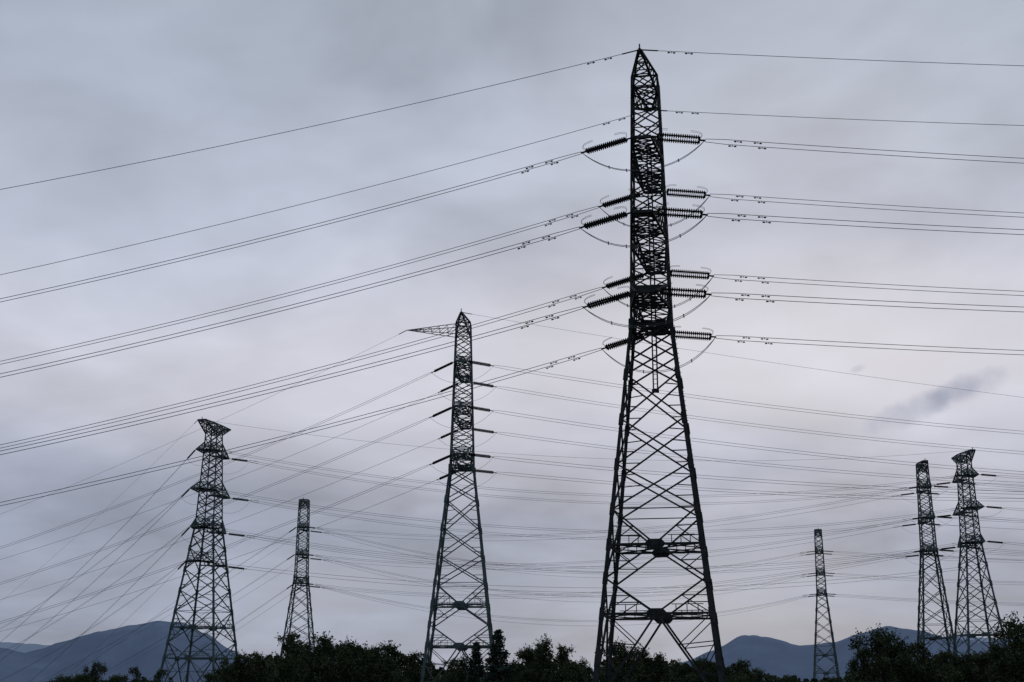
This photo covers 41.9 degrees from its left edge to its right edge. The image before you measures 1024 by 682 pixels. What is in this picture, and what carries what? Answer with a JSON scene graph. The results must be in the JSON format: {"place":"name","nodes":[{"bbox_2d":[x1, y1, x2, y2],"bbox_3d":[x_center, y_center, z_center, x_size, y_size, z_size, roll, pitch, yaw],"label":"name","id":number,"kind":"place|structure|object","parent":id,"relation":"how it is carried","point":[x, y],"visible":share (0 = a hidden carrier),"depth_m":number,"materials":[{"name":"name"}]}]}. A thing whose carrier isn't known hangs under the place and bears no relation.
{"place":"outdoors","nodes":[
{"label":"outdoors","id":0,"kind":"place"},
{"bbox_2d":[0,636,993,681],"bbox_3d":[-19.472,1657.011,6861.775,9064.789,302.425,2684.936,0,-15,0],"label":"mountain range","id":1,"kind":"structure","parent":0,"point":[24,648],"depth_m":6798.21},
{"bbox_2d":[0,621,1019,681],"bbox_3d":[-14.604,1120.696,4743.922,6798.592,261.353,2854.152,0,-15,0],"label":"mountain range","id":2,"kind":"structure","parent":0,"point":[777,657],"depth_m":4240.90,"materials":[{"name":"blue"}]},
{"bbox_2d":[0,0,1023,672],"label":"sky","id":3,"kind":"structure","parent":0,"point":[86,86],"materials":[{"name":"grey"}]},
{"label":"ground","id":4,"kind":"structure","parent":0,"visible":0},
{"bbox_2d":[49,673,78,681],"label":"broadleaf tree","id":5,"kind":"object","parent":4,"relation":"on","point":[61,679],"visible":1,"depth_m":138.23,"materials":[{"name":"green plant"}]},
{"bbox_2d":[66,672,99,681],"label":"broadleaf tree","id":6,"kind":"object","parent":4,"relation":"on","point":[77,677],"visible":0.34,"depth_m":147.38,"materials":[{"name":"green plant"}]},
{"bbox_2d":[79,658,107,681],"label":"broadleaf tree","id":7,"kind":"object","parent":4,"relation":"on","point":[94,671],"visible":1,"depth_m":139.10,"materials":[{"name":"green plant"}]},
{"bbox_2d":[106,673,129,681],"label":"broadleaf tree","id":8,"kind":"object","parent":4,"relation":"on","point":[112,678],"visible":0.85,"depth_m":153.63,"materials":[{"name":"green plant"}]},
{"bbox_2d":[120,664,144,681],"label":"broadleaf tree","id":9,"kind":"object","parent":4,"relation":"on","point":[136,672],"visible":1,"depth_m":144.84,"materials":[{"name":"green plant"}]},
{"bbox_2d":[148,668,172,681],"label":"broadleaf tree","id":10,"kind":"object","parent":4,"relation":"on","point":[158,674],"visible":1,"depth_m":141.04,"materials":[{"name":"green plant"}]},
{"bbox_2d":[158,417,250,681],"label":"transmission tower","id":11,"kind":"structure","parent":4,"relation":"on","point":[210,449],"depth_m":266.03,"materials":[{"name":"black metal"}]},
{"bbox_2d":[0,421,1023,681],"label":"power line","id":12,"kind":"object","parent":11,"relation":"hanging from","point":[484,533],"visible":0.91,"depth_m":285.81,"materials":[{"name":"grey metal"}]},
{"bbox_2d":[203,671,224,681],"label":"broadleaf tree","id":13,"kind":"object","parent":4,"relation":"on","point":[208,677],"visible":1,"depth_m":180.04,"materials":[{"name":"green plant"}]},
{"bbox_2d":[214,662,238,681],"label":"broadleaf tree","id":14,"kind":"object","parent":4,"relation":"on","point":[227,671],"visible":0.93,"depth_m":184.95,"materials":[{"name":"green plant"}]},
{"bbox_2d":[213,650,264,681],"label":"broadleaf tree","id":15,"kind":"object","parent":4,"relation":"on","point":[240,673],"visible":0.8,"depth_m":190.27,"materials":[{"name":"green plant"}]},
{"bbox_2d":[234,651,274,681],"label":"broadleaf tree","id":16,"kind":"object","parent":4,"relation":"on","point":[263,676],"visible":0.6,"depth_m":195.73,"materials":[{"name":"green plant"}]},
{"bbox_2d":[264,629,318,681],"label":"broadleaf tree","id":17,"kind":"object","parent":4,"relation":"on","point":[284,672],"visible":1,"depth_m":181.81,"materials":[{"name":"green plant"}]},
{"bbox_2d":[281,499,323,656],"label":"transmission tower","id":18,"kind":"structure","parent":4,"relation":"on","point":[306,529],"depth_m":390.20,"materials":[{"name":"grey metal"}]},
{"bbox_2d":[284,639,320,681],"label":"broadleaf tree","id":19,"kind":"object","parent":4,"relation":"on","point":[295,647],"visible":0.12,"depth_m":191.91,"materials":[{"name":"green plant"}]},
{"bbox_2d":[297,631,354,681],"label":"broadleaf tree","id":20,"kind":"object","parent":4,"relation":"on","point":[324,645],"visible":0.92,"depth_m":187.68,"materials":[{"name":"green plant"}]},
{"bbox_2d":[307,636,385,681],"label":"broadleaf tree","id":21,"kind":"object","parent":4,"relation":"on","point":[349,655],"visible":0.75,"depth_m":191.21,"materials":[{"name":"green plant"}]},
{"bbox_2d":[352,644,394,681],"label":"broadleaf tree","id":22,"kind":"object","parent":4,"relation":"on","point":[377,650],"visible":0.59,"depth_m":197.78,"materials":[{"name":"green plant"}]},
{"bbox_2d":[367,640,414,681],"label":"broadleaf tree","id":23,"kind":"object","parent":4,"relation":"on","point":[390,650],"visible":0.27,"depth_m":202.90,"materials":[{"name":"green plant"}]},
{"bbox_2d":[389,651,441,681],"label":"broadleaf tree","id":24,"kind":"object","parent":4,"relation":"on","point":[398,677],"visible":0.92,"depth_m":193.18,"materials":[{"name":"green plant"}]},
{"bbox_2d":[400,308,496,681],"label":"transmission tower","id":25,"kind":"structure","parent":4,"relation":"on","point":[460,362],"depth_m":199.62,"materials":[{"name":"black metal"}]},
{"bbox_2d":[0,314,1023,631],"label":"power line","id":26,"kind":"object","parent":25,"relation":"attached to","point":[568,466],"visible":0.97,"depth_m":203.95,"materials":[{"name":"grey metal"}]},
{"bbox_2d":[434,658,466,681],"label":"broadleaf tree","id":27,"kind":"object","parent":4,"relation":"on","point":[450,671],"visible":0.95,"depth_m":169.13,"materials":[{"name":"green plant"}]},
{"bbox_2d":[448,653,469,681],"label":"broadleaf tree","id":28,"kind":"object","parent":4,"relation":"on","point":[462,662],"visible":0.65,"depth_m":170.69,"materials":[{"name":"green plant"}]},
{"bbox_2d":[463,641,487,681],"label":"pine tree","id":29,"kind":"object","parent":4,"relation":"on","point":[475,662],"visible":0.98,"depth_m":166.63,"materials":[{"name":"green plant"}]},
{"bbox_2d":[478,629,514,681],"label":"pine tree","id":30,"kind":"object","parent":4,"relation":"on","point":[497,667],"visible":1,"depth_m":163.04,"materials":[{"name":"green plant"}]},
{"bbox_2d":[502,662,524,681],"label":"broadleaf tree","id":31,"kind":"object","parent":4,"relation":"on","point":[517,678],"visible":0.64,"depth_m":164.76,"materials":[{"name":"green plant"}]},
{"bbox_2d":[508,643,547,681],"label":"broadleaf tree","id":32,"kind":"object","parent":4,"relation":"on","point":[528,655],"visible":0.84,"depth_m":172.39,"materials":[{"name":"green plant"}]},
{"bbox_2d":[45,643,1017,681],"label":"distant trees","id":33,"kind":"object","parent":4,"relation":"on","point":[730,669],"visible":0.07,"depth_m":211.06,"materials":[{"name":"green plant"}]},
{"bbox_2d":[523,633,558,681],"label":"broadleaf tree","id":34,"kind":"object","parent":4,"relation":"on","point":[543,649],"visible":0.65,"depth_m":174.69,"materials":[{"name":"green plant"}]},
{"bbox_2d":[535,643,588,681],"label":"broadleaf tree","id":35,"kind":"object","parent":4,"relation":"on","point":[564,675],"visible":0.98,"depth_m":172.49,"materials":[{"name":"green plant"}]},
{"bbox_2d":[571,656,592,681],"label":"broadleaf tree","id":36,"kind":"object","parent":4,"relation":"on","point":[583,663],"visible":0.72,"depth_m":174.43,"materials":[{"name":"green plant"}]},
{"bbox_2d":[595,637,648,681],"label":"broadleaf tree","id":37,"kind":"object","parent":4,"relation":"on","point":[623,651],"visible":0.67,"depth_m":159.08,"materials":[{"name":"green plant"}]},
{"bbox_2d":[518,44,773,681],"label":"transmission tower","id":38,"kind":"structure","parent":4,"relation":"on","point":[639,295],"depth_m":121.34,"materials":[{"name":"metal"}]},
{"bbox_2d":[0,50,1023,505],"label":"power line","id":39,"kind":"object","parent":38,"relation":"hanging from","point":[478,258],"visible":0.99,"depth_m":122.52,"materials":[{"name":"black metal"}]},
{"bbox_2d":[619,642,673,681],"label":"broadleaf tree","id":40,"kind":"object","parent":4,"relation":"on","point":[650,670],"visible":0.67,"depth_m":162.10,"materials":[{"name":"green plant"}]},
{"bbox_2d":[650,652,677,681],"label":"broadleaf tree","id":41,"kind":"object","parent":4,"relation":"on","point":[660,664],"visible":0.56,"depth_m":163.82,"materials":[{"name":"green plant"}]},
{"bbox_2d":[670,658,699,681],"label":"broadleaf tree","id":42,"kind":"object","parent":4,"relation":"on","point":[679,669],"visible":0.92,"depth_m":182.75,"materials":[{"name":"green plant"}]},
{"bbox_2d":[684,655,717,681],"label":"broadleaf tree","id":43,"kind":"object","parent":4,"relation":"on","point":[700,661],"visible":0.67,"depth_m":182.48,"materials":[{"name":"green plant"}]},
{"bbox_2d":[697,662,734,681],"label":"broadleaf tree","id":44,"kind":"object","parent":4,"relation":"on","point":[714,667],"visible":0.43,"depth_m":182.07,"materials":[{"name":"green plant"}]},
{"bbox_2d":[727,658,759,681],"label":"broadleaf tree","id":45,"kind":"object","parent":4,"relation":"on","point":[741,677],"visible":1,"depth_m":172.27,"materials":[{"name":"green plant"}]},
{"bbox_2d":[752,666,773,681],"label":"broadleaf tree","id":46,"kind":"object","parent":4,"relation":"on","point":[760,676],"visible":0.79,"depth_m":176.47,"materials":[{"name":"green plant"}]},
{"bbox_2d":[780,674,798,681],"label":"broadleaf tree","id":47,"kind":"object","parent":4,"relation":"on","point":[789,679],"visible":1,"depth_m":189.87,"materials":[{"name":"green plant"}]},
{"bbox_2d":[805,529,839,680],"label":"transmission tower","id":48,"kind":"structure","parent":4,"relation":"on","point":[817,551],"depth_m":458.93,"materials":[{"name":"grey metal"}]},
{"bbox_2d":[822,675,843,681],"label":"broadleaf tree","id":49,"kind":"object","parent":4,"relation":"on","point":[833,679],"visible":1,"depth_m":188.59,"materials":[{"name":"green plant"}]},
{"bbox_2d":[845,645,875,681],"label":"broadleaf tree","id":50,"kind":"object","parent":4,"relation":"on","point":[858,654],"visible":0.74,"depth_m":154.97,"materials":[{"name":"green plant"}]},
{"bbox_2d":[846,623,929,681],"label":"broadleaf tree","id":51,"kind":"object","parent":4,"relation":"on","point":[880,643],"visible":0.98,"depth_m":149.91,"materials":[{"name":"green plant"}]},
{"bbox_2d":[874,641,935,681],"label":"broadleaf tree","id":52,"kind":"object","parent":4,"relation":"on","point":[893,648],"visible":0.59,"depth_m":151.12,"materials":[{"name":"green plant"}]},
{"bbox_2d":[890,638,965,681],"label":"broadleaf tree","id":53,"kind":"object","parent":4,"relation":"on","point":[916,647],"visible":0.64,"depth_m":152.71,"materials":[{"name":"green plant"}]},
{"bbox_2d":[900,460,957,660],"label":"transmission tower","id":54,"kind":"structure","parent":4,"relation":"on","point":[923,521],"depth_m":316.64,"materials":[{"name":"grey metal"}]},
{"bbox_2d":[41,487,1023,681],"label":"power line","id":55,"kind":"object","parent":54,"relation":"hanging from","point":[601,571],"visible":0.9,"depth_m":393.87,"materials":[{"name":"grey metal"}]},
{"bbox_2d":[916,647,973,681],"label":"broadleaf tree","id":56,"kind":"object","parent":4,"relation":"on","point":[945,655],"visible":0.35,"depth_m":157.28,"materials":[{"name":"green plant"}]},
{"bbox_2d":[943,652,991,681],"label":"broadleaf tree","id":57,"kind":"object","parent":4,"relation":"on","point":[961,660],"visible":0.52,"depth_m":156.68,"materials":[{"name":"green plant"}]},
{"bbox_2d":[934,447,1006,663],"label":"transmission tower","id":58,"kind":"structure","parent":4,"relation":"on","point":[972,541],"depth_m":300.24,"materials":[{"name":"black metal"}]},
{"bbox_2d":[955,648,997,681],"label":"broadleaf tree","id":59,"kind":"object","parent":4,"relation":"on","point":[981,658],"visible":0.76,"depth_m":153.81,"materials":[{"name":"green plant"}]},
{"bbox_2d":[983,637,1023,681],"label":"broadleaf tree","id":60,"kind":"object","parent":4,"relation":"on","point":[996,650],"visible":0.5,"depth_m":137.43,"materials":[{"name":"green plant"}]},
{"bbox_2d":[988,611,1023,681],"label":"broadleaf tree","id":61,"kind":"object","parent":4,"relation":"on","point":[1014,635],"visible":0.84,"depth_m":132.28,"materials":[{"name":"green plant"}]},
{"bbox_2d":[993,616,1023,681],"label":"broadleaf tree","id":62,"kind":"object","parent":4,"relation":"on","point":[998,662],"visible":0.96,"depth_m":131.19,"materials":[{"name":"green plant"}]}
]}

